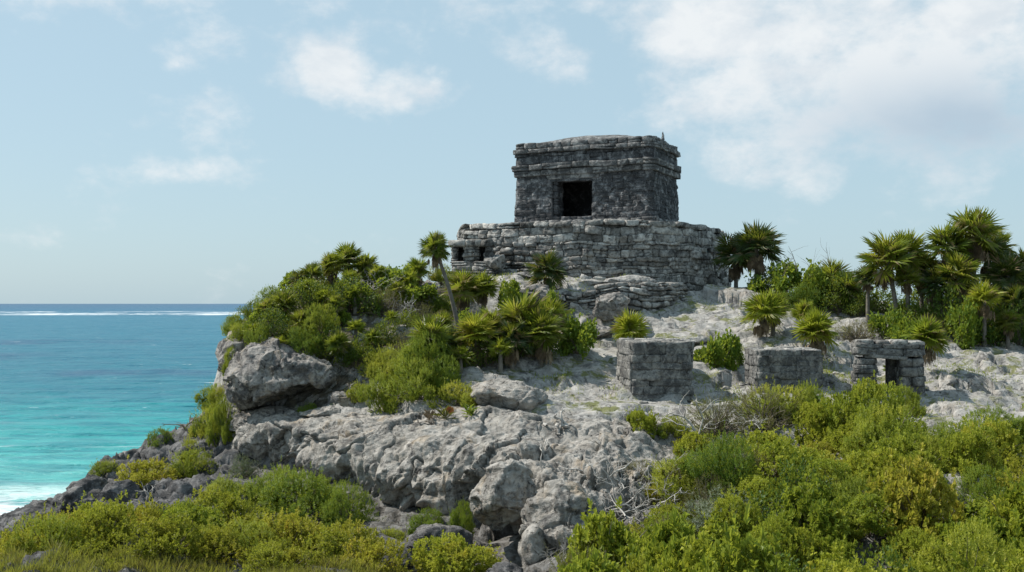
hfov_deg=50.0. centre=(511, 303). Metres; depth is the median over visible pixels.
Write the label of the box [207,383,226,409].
shrub
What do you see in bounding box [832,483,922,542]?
shrub
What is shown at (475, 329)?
fan palm
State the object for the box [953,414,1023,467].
shrub
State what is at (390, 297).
shrub
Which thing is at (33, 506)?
boulder
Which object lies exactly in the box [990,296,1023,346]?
shrub
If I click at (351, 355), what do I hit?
shrub
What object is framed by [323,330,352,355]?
fan palm
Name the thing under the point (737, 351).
broad leaf shrub
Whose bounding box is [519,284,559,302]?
boulder
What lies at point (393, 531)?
shrub
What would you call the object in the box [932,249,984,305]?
fan palm
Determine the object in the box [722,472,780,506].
shrub
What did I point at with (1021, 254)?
fan palm
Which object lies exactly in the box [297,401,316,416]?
shrub
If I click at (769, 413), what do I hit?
shrub
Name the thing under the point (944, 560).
shrub
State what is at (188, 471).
shrub
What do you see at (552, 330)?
fan palm
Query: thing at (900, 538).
shrub
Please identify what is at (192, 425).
shrub
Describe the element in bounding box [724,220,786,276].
fan palm
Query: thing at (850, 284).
fan palm
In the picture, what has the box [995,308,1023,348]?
fan palm
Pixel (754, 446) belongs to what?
shrub
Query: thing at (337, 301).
fan palm
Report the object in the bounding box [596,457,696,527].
dead branch
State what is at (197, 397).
shrub
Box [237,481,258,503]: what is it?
boulder
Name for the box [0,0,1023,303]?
sky
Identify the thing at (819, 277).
broad leaf shrub
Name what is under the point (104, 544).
shrub
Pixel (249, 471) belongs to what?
shrub
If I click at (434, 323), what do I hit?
fan palm
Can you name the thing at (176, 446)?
boulder
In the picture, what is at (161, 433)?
shrub
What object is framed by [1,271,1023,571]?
ground
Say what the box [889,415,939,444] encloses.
shrub
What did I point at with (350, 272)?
fan palm
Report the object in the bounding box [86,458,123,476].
shrub
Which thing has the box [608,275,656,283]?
boulder
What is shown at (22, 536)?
shrub
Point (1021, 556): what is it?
shrub
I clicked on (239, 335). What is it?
shrub
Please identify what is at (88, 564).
dry grass
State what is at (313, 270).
fan palm
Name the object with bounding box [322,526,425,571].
shrub
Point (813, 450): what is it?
shrub
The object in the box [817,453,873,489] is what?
shrub
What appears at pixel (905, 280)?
fan palm
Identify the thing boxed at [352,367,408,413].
shrub
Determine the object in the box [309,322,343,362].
shrub
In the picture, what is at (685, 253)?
stone platform
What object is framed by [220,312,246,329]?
shrub
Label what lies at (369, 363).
shrub
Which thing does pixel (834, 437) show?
shrub
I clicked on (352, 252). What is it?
fan palm
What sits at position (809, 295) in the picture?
shrub
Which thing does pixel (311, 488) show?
shrub
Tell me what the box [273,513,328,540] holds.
shrub
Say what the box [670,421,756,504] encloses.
shrub
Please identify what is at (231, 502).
shrub
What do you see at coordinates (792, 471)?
shrub
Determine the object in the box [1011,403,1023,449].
shrub
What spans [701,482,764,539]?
shrub
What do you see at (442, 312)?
shrub
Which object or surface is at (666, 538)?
shrub
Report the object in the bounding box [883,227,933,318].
fan palm
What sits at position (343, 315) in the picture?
broad leaf shrub
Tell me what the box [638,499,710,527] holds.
shrub
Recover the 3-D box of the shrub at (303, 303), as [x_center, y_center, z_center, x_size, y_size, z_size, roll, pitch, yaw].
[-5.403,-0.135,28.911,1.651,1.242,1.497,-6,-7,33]
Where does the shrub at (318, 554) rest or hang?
on the ground at (593, 367)
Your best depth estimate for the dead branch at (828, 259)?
32.98 m
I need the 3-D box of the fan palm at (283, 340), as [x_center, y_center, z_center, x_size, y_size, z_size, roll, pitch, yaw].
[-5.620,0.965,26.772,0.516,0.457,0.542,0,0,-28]
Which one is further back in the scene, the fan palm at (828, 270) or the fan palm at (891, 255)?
the fan palm at (828, 270)
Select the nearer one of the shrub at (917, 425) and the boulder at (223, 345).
the shrub at (917, 425)
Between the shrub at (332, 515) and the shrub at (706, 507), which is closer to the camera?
the shrub at (706, 507)
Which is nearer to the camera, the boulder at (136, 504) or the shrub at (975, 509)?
the shrub at (975, 509)
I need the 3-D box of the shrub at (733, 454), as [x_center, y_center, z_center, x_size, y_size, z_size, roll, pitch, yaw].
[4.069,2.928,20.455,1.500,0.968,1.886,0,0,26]
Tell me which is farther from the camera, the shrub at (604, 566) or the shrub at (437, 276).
the shrub at (437, 276)
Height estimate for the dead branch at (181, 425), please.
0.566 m
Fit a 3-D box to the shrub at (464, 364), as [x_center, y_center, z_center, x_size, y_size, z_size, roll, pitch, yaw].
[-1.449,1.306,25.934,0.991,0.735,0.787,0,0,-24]
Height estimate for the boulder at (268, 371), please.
1.767 m
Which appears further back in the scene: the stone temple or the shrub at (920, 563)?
the stone temple
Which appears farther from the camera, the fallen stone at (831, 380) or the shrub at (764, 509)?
the fallen stone at (831, 380)
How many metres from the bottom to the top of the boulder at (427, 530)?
0.987 m
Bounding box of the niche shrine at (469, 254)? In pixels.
[447,239,496,281]
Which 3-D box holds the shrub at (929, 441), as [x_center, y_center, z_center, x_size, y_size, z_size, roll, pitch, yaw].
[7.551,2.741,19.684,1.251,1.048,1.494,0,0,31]
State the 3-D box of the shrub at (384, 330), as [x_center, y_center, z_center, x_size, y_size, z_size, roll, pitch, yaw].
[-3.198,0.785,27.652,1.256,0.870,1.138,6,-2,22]
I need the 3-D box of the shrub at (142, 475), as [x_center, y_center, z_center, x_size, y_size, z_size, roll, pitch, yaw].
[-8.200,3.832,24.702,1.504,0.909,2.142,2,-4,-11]
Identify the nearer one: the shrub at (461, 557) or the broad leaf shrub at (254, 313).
the shrub at (461, 557)
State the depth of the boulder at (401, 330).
27.77 m
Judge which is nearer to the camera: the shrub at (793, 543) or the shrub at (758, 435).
the shrub at (793, 543)
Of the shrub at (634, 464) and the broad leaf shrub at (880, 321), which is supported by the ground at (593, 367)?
the broad leaf shrub at (880, 321)
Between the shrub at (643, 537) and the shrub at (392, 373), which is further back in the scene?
the shrub at (392, 373)
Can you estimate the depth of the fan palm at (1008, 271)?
31.00 m
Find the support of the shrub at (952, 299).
on the ground at (593, 367)
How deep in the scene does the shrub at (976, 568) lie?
13.32 m
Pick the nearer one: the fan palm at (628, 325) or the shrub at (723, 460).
the shrub at (723, 460)
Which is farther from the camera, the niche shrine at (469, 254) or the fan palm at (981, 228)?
the niche shrine at (469, 254)
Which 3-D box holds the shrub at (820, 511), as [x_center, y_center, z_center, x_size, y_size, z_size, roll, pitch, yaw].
[4.519,3.204,16.709,1.656,1.444,1.133,0,0,8]
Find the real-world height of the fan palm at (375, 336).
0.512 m
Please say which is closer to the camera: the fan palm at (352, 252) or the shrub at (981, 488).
the shrub at (981, 488)
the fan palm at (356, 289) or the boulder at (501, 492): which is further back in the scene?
the fan palm at (356, 289)
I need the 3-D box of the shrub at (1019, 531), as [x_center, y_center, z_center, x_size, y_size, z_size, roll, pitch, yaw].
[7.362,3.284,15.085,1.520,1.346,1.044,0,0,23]
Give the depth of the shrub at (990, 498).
17.34 m
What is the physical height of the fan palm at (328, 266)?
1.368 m
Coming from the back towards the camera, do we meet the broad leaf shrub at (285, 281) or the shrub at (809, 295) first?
the shrub at (809, 295)
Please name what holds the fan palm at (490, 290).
on the ground at (593, 367)
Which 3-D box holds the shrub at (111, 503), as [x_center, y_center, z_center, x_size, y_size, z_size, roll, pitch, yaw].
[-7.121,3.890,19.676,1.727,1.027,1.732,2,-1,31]
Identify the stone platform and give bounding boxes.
[457,219,731,290]
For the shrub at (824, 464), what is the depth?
18.56 m
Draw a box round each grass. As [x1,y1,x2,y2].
[0,534,389,571]
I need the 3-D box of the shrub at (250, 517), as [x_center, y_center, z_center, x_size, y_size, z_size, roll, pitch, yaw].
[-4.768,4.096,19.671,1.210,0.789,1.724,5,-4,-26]
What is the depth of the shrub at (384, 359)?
26.21 m
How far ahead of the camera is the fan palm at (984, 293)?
29.52 m
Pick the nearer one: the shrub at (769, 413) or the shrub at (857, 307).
the shrub at (769, 413)
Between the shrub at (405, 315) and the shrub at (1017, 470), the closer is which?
the shrub at (1017, 470)
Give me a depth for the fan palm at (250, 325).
27.06 m
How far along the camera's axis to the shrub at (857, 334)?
29.71 m
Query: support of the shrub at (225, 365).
on the boulder at (223, 345)
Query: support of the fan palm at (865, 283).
on the ground at (593, 367)
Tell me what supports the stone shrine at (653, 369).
on the ground at (593, 367)
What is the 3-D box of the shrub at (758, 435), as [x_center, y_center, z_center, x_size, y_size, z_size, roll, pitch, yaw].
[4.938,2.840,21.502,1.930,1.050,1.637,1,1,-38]
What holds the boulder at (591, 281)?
on the ground at (593, 367)
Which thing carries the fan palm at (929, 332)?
on the ground at (593, 367)
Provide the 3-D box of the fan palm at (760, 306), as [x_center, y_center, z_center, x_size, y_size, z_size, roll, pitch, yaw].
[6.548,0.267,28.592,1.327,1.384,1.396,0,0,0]
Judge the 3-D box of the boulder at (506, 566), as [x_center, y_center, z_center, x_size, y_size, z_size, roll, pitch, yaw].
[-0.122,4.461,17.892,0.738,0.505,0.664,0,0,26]
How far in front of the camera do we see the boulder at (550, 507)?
18.35 m
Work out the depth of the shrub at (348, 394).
25.76 m
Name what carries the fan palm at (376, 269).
on the ground at (593, 367)
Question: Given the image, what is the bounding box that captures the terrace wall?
[554,282,688,315]
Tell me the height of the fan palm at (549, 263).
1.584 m
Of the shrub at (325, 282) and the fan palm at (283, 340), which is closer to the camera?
the fan palm at (283, 340)
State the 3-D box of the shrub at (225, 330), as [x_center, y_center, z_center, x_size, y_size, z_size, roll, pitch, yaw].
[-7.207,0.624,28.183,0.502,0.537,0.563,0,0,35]
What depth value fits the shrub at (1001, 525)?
15.58 m
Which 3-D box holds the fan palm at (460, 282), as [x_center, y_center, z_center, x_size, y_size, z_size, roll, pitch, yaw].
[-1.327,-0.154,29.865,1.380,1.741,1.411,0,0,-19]
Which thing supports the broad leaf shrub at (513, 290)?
on the ground at (593, 367)
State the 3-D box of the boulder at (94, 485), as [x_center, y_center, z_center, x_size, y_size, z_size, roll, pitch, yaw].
[-9.263,4.519,24.609,1.780,1.395,1.701,0,0,-42]
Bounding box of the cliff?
[225,401,682,533]
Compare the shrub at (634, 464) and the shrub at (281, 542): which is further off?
the shrub at (634, 464)
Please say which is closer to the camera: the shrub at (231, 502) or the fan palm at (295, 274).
the shrub at (231, 502)
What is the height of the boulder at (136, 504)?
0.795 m
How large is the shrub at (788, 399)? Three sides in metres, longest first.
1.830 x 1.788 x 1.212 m
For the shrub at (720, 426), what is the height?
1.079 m
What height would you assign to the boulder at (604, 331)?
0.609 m
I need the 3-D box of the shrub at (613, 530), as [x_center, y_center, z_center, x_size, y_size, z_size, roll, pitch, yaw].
[1.365,3.463,15.125,1.436,1.707,1.574,0,0,-19]
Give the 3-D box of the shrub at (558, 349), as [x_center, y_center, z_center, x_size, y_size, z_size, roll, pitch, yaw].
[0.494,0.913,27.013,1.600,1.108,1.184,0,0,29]
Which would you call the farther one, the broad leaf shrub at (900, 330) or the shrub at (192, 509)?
the broad leaf shrub at (900, 330)
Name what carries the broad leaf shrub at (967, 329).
on the ground at (593, 367)
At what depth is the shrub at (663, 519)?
16.81 m
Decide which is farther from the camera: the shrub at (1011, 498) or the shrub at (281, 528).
the shrub at (281, 528)
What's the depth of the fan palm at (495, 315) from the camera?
26.81 m
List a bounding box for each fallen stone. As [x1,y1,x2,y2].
[825,378,834,382]
[943,379,956,385]
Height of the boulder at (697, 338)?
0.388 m
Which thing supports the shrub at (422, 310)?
on the ground at (593, 367)
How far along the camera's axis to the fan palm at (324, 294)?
28.66 m
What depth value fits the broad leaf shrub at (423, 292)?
30.11 m
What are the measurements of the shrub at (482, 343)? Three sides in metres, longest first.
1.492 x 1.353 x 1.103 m
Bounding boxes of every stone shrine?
[616,338,694,402]
[744,346,822,392]
[850,339,925,396]
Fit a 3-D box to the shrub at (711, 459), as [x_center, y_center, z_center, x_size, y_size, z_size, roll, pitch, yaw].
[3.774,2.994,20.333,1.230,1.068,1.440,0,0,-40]
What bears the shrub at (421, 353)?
on the ground at (593, 367)
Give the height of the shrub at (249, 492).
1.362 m
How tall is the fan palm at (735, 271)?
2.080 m
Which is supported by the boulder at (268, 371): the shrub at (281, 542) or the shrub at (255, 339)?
the shrub at (255, 339)
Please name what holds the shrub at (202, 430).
on the ground at (593, 367)
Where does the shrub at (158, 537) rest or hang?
on the ground at (593, 367)
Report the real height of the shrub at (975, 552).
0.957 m
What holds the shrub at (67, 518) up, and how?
on the ground at (593, 367)
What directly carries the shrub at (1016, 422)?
on the ground at (593, 367)
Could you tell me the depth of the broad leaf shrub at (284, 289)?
30.04 m
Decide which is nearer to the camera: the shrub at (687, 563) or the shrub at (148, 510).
the shrub at (687, 563)
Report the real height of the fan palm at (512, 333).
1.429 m
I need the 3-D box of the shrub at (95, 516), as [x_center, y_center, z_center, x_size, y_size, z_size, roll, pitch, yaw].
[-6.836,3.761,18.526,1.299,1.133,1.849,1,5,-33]
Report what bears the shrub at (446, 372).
on the ground at (593, 367)
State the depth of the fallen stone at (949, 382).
25.58 m
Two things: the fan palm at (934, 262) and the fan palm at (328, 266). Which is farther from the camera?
the fan palm at (934, 262)
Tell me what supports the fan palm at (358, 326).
on the ground at (593, 367)
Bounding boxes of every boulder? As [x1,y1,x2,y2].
[0,497,58,537]
[57,475,108,515]
[101,479,143,505]
[127,501,144,509]
[171,437,211,457]
[215,330,247,383]
[223,337,336,409]
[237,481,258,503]
[299,405,340,417]
[326,391,355,406]
[361,547,413,571]
[379,325,415,342]
[404,523,474,562]
[419,282,438,303]
[469,458,537,530]
[470,378,547,410]
[484,254,505,269]
[486,561,522,571]
[506,271,532,277]
[518,523,547,566]
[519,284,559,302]
[519,479,606,557]
[565,279,608,285]
[592,292,629,320]
[592,323,612,338]
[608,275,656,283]
[652,332,709,343]
[652,418,689,438]
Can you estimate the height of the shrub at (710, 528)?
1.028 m
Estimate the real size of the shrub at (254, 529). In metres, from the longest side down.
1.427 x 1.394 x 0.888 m
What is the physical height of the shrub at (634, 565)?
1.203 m
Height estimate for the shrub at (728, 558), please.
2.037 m
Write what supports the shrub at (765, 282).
on the ground at (593, 367)
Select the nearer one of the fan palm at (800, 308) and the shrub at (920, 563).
the shrub at (920, 563)
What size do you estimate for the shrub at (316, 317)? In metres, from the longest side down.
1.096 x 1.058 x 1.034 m
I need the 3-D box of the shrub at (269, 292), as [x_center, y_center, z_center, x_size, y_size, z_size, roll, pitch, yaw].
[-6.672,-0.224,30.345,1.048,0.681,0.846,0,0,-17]
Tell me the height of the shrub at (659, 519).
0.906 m
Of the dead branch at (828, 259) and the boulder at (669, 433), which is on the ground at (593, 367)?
the boulder at (669, 433)
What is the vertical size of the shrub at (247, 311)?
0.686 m
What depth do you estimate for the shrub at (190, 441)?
26.25 m
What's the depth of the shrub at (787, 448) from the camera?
19.25 m
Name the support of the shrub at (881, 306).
on the ground at (593, 367)
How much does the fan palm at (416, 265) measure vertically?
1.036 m
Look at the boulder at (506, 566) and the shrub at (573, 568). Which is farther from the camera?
the boulder at (506, 566)
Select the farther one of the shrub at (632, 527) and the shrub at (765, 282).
the shrub at (765, 282)
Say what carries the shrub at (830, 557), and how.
on the ground at (593, 367)
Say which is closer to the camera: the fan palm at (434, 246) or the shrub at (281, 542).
the shrub at (281, 542)
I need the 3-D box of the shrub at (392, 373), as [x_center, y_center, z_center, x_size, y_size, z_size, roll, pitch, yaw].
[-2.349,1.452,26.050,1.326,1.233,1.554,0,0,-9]
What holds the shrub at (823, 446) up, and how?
on the ground at (593, 367)
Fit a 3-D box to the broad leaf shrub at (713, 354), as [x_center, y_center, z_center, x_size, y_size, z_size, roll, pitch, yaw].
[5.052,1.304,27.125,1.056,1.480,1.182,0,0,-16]
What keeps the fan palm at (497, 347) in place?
on the ground at (593, 367)
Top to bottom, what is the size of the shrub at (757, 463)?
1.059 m
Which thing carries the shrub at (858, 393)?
on the ground at (593, 367)
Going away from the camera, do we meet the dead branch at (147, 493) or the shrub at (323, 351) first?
the dead branch at (147, 493)
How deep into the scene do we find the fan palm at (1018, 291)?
30.04 m
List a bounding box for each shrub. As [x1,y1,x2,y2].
[0,502,73,545]
[0,520,67,558]
[1,501,95,556]
[23,504,77,533]
[61,490,131,524]
[66,534,128,569]
[67,490,146,555]
[68,520,166,554]
[71,495,147,528]
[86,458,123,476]
[113,455,182,488]
[121,507,212,564]
[124,492,167,532]
[130,511,196,547]
[145,426,175,447]
[146,498,226,539]
[155,491,210,525]
[167,442,221,477]
[179,434,201,463]
[179,517,246,567]
[182,484,278,527]
[185,399,215,437]
[185,522,251,563]
[187,398,226,438]
[191,385,212,409]
[192,472,248,506]
[204,380,216,407]
[204,381,240,446]
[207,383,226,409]
[214,515,289,555]
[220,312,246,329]
[220,340,235,373]
[220,511,275,545]
[221,320,238,336]
[225,321,245,341]
[228,452,264,478]
[233,298,260,322]
[234,538,319,571]
[236,455,302,511]
[239,529,296,571]
[241,320,269,346]
[242,305,293,339]
[246,299,291,326]
[251,505,343,564]
[252,285,277,302]
[252,462,356,521]
[269,285,297,302]
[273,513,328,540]
[276,321,323,346]
[278,269,304,293]
[280,275,334,314]
[286,524,345,571]
[287,322,323,355]
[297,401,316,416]
[300,284,342,301]
[300,297,340,337]
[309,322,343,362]
[311,522,384,559]
[315,275,343,288]
[316,474,384,527]
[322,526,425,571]
[324,303,351,325]
[327,272,384,318]
[329,513,384,547]
[331,333,378,370]
[341,282,385,309]
[344,380,367,402]
[351,283,401,316]
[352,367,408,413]
[355,347,391,375]
[362,343,399,377]
[363,317,403,346]
[365,264,408,292]
[379,526,406,540]
[381,290,403,305]
[381,347,447,403]
[386,340,414,385]
[388,263,423,280]
[389,329,413,350]
[394,308,422,328]
[396,318,449,377]
[397,277,439,306]
[400,303,432,319]
[404,505,446,534]
[407,530,504,571]
[415,350,465,387]
[424,377,477,408]
[427,263,455,285]
[428,294,455,313]
[430,306,458,329]
[440,346,467,371]
[446,500,475,535]
[452,307,481,328]
[463,328,505,368]
[496,275,522,309]
[514,319,564,359]
[539,286,560,308]
[544,534,619,571]
[554,495,651,569]
[557,548,600,571]
[558,308,599,359]
[578,548,629,571]
[616,507,735,568]
[619,546,651,571]
[624,406,664,438]
[624,457,655,489]
[627,517,642,536]
[631,508,702,534]
[637,522,663,559]
[638,445,711,504]
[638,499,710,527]
[640,511,704,538]
[643,504,670,523]
[643,530,721,571]
[653,452,689,484]
[656,414,689,438]
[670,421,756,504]
[671,426,715,456]
[674,485,754,530]
[675,470,737,513]
[681,442,743,484]
[683,391,761,437]
[686,437,759,472]
[691,502,782,571]
[693,327,738,371]
[693,511,779,558]
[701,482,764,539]
[720,383,798,431]
[722,330,744,365]
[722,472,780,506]
[722,541,750,565]
[730,374,817,430]
[730,421,796,466]
[733,445,783,481]
[734,435,778,475]
[743,262,788,294]
[745,257,803,294]
[746,481,806,523]
[746,510,817,571]
[749,551,815,571]
[750,433,834,490]
[765,466,862,548]
[775,450,835,507]
[778,453,856,496]
[779,550,796,571]
[782,278,825,309]
[782,378,833,418]
[789,396,845,448]
[793,437,839,460]
[794,441,836,468]
[796,258,842,308]
[800,522,868,566]
[804,537,862,571]
[806,370,909,444]
[813,273,865,314]
[815,551,899,571]
[817,395,840,423]
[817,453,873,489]
[821,417,871,452]
[827,470,884,516]
[832,320,877,341]
[832,385,932,466]
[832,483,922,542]
[839,289,877,317]
[842,542,918,571]
[844,443,944,492]
[859,442,964,539]
[861,286,913,313]
[862,426,931,466]
[866,303,904,339]
[872,522,947,569]
[879,445,950,473]
[882,552,963,570]
[889,378,929,417]
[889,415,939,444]
[890,297,935,331]
[890,312,918,339]
[897,286,944,316]
[900,461,948,502]
[902,427,960,465]
[902,556,940,571]
[903,500,1016,571]
[909,281,964,335]
[915,309,950,328]
[926,417,961,439]
[927,505,1019,556]
[933,419,1003,480]
[943,272,1002,322]
[944,295,983,349]
[947,430,1003,475]
[947,456,1023,508]
[948,401,1023,449]
[952,551,995,571]
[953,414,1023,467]
[954,533,997,569]
[963,491,1000,523]
[971,301,1006,346]
[981,480,1020,504]
[982,465,1023,539]
[985,445,1023,490]
[985,553,1018,571]
[986,541,1023,571]
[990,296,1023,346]
[993,508,1023,559]
[1008,548,1023,571]
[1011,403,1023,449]
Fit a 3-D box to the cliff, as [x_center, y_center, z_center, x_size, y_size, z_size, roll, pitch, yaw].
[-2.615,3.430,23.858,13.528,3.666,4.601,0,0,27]
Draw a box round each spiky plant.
[422,408,438,421]
[431,404,457,419]
[461,403,479,416]
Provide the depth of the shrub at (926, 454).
18.86 m
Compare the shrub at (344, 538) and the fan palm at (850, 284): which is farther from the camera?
the fan palm at (850, 284)
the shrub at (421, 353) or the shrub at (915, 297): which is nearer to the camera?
the shrub at (421, 353)
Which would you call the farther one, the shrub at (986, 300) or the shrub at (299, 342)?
the shrub at (986, 300)
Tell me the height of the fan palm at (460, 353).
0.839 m
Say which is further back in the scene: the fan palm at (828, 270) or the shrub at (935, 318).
the fan palm at (828, 270)
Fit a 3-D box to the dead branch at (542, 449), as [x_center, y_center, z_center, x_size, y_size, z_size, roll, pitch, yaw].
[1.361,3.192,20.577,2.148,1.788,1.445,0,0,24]
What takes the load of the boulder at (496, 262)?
on the ground at (593, 367)
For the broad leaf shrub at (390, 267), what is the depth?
31.76 m
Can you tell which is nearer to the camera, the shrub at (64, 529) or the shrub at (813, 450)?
the shrub at (64, 529)
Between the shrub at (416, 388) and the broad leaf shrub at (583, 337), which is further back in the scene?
the broad leaf shrub at (583, 337)
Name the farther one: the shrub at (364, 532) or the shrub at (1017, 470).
the shrub at (364, 532)
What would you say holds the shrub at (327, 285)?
on the ground at (593, 367)
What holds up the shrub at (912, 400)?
on the ground at (593, 367)
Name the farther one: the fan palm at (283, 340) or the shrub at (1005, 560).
the fan palm at (283, 340)
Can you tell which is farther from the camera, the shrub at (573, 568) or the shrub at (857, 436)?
the shrub at (857, 436)
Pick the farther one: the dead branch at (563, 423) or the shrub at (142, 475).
the shrub at (142, 475)
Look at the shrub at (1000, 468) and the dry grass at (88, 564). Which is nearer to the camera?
the dry grass at (88, 564)
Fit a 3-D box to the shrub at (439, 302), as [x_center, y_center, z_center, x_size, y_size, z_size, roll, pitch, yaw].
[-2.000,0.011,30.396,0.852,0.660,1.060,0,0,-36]
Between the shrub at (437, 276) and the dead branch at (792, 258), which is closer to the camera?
the shrub at (437, 276)
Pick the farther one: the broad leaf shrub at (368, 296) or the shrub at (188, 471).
the broad leaf shrub at (368, 296)
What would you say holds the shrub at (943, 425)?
on the ground at (593, 367)
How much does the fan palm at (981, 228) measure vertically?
4.009 m
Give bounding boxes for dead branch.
[138,481,155,500]
[160,413,197,430]
[360,266,405,289]
[383,291,420,321]
[532,427,632,496]
[539,407,568,434]
[539,519,568,567]
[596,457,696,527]
[605,451,697,515]
[657,391,719,441]
[702,409,770,435]
[779,246,796,270]
[820,240,844,272]
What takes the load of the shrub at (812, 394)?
on the ground at (593, 367)
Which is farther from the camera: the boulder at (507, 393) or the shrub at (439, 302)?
the shrub at (439, 302)
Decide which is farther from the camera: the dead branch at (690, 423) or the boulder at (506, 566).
the dead branch at (690, 423)
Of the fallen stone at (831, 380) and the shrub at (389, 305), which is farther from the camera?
the shrub at (389, 305)
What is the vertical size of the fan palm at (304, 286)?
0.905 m
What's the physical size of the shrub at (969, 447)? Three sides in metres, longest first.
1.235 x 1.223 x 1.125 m
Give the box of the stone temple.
[510,135,680,222]
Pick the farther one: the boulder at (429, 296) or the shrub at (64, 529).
the boulder at (429, 296)
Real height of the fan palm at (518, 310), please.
1.946 m
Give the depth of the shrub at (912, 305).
30.77 m
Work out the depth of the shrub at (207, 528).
18.36 m
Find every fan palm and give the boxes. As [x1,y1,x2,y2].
[241,321,262,334]
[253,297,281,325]
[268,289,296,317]
[275,335,289,347]
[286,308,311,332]
[288,268,309,296]
[293,276,322,301]
[299,260,326,284]
[312,288,331,310]
[318,251,348,287]
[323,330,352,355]
[325,294,345,324]
[333,241,366,273]
[340,269,362,285]
[344,284,363,313]
[344,318,365,346]
[351,252,378,281]
[362,328,385,345]
[365,263,390,292]
[384,309,400,321]
[385,279,408,308]
[398,269,419,287]
[402,257,430,286]
[405,313,456,362]
[417,231,460,331]
[430,310,454,329]
[438,327,468,356]
[441,268,489,312]
[449,345,475,373]
[450,310,499,366]
[469,269,502,308]
[474,306,513,351]
[486,337,513,371]
[494,319,534,369]
[495,288,560,356]
[519,305,569,366]
[522,248,567,289]
[540,297,573,347]
[608,306,651,340]
[711,232,753,287]
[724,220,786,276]
[738,288,788,337]
[766,287,789,335]
[789,297,815,320]
[791,305,839,354]
[806,259,855,279]
[822,269,865,313]
[851,265,879,321]
[854,229,918,310]
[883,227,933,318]
[893,265,923,322]
[899,312,951,368]
[915,250,941,311]
[916,266,958,310]
[922,219,974,310]
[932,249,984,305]
[945,204,1008,286]
[957,301,978,321]
[963,277,1008,346]
[979,232,1014,324]
[979,250,1023,293]
[991,232,1018,315]
[995,283,1023,339]
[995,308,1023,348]
[1009,247,1023,287]
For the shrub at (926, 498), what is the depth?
16.50 m
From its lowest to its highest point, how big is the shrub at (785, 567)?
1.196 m
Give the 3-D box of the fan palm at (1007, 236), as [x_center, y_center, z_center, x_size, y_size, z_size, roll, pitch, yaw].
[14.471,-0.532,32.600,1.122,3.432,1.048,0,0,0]
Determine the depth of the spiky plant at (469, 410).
23.39 m
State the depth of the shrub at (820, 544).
15.97 m
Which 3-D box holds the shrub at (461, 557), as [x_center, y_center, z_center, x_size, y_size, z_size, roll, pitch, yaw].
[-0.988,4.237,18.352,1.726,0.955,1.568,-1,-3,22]
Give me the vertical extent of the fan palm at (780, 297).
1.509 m
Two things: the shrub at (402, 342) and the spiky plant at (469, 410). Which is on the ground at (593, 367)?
the shrub at (402, 342)
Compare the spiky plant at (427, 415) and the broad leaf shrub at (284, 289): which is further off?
the broad leaf shrub at (284, 289)
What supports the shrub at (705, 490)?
on the ground at (593, 367)
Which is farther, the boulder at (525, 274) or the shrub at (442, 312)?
the boulder at (525, 274)
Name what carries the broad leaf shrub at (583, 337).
on the ground at (593, 367)
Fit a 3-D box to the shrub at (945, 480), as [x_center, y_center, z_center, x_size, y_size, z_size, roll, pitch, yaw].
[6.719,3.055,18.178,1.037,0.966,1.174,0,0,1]
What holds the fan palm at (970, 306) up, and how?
on the ground at (593, 367)
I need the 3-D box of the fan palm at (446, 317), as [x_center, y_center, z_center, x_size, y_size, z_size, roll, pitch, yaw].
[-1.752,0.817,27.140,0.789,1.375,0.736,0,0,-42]
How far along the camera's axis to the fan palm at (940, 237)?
31.22 m
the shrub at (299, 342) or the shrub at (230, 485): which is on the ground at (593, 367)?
the shrub at (230, 485)
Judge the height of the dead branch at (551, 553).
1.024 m
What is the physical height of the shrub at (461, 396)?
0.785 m
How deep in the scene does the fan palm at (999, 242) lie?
31.92 m
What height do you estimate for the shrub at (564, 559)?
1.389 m
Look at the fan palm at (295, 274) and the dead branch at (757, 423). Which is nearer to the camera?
the dead branch at (757, 423)
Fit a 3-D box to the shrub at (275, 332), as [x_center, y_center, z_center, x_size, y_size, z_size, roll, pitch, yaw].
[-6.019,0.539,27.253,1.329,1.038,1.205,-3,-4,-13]
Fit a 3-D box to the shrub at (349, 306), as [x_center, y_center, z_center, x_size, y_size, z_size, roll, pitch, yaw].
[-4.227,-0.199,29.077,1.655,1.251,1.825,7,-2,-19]
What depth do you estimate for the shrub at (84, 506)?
19.74 m
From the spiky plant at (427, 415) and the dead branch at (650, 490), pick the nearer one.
the dead branch at (650, 490)
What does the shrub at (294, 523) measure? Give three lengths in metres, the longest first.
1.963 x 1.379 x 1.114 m
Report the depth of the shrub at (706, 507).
17.31 m
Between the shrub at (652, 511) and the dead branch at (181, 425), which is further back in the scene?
the dead branch at (181, 425)
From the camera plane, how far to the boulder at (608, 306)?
30.20 m
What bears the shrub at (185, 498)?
on the ground at (593, 367)
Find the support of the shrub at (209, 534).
on the ground at (593, 367)
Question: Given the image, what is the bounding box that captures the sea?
[0,304,254,514]
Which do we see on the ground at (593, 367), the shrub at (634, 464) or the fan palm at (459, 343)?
the fan palm at (459, 343)
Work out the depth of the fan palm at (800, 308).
28.32 m
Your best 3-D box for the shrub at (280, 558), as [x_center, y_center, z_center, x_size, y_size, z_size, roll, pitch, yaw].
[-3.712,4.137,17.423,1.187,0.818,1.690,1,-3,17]
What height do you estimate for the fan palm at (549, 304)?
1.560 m
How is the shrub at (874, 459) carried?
on the ground at (593, 367)
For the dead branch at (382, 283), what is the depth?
29.91 m
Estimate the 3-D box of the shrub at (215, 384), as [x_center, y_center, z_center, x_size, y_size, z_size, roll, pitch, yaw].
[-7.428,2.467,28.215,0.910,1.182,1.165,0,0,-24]

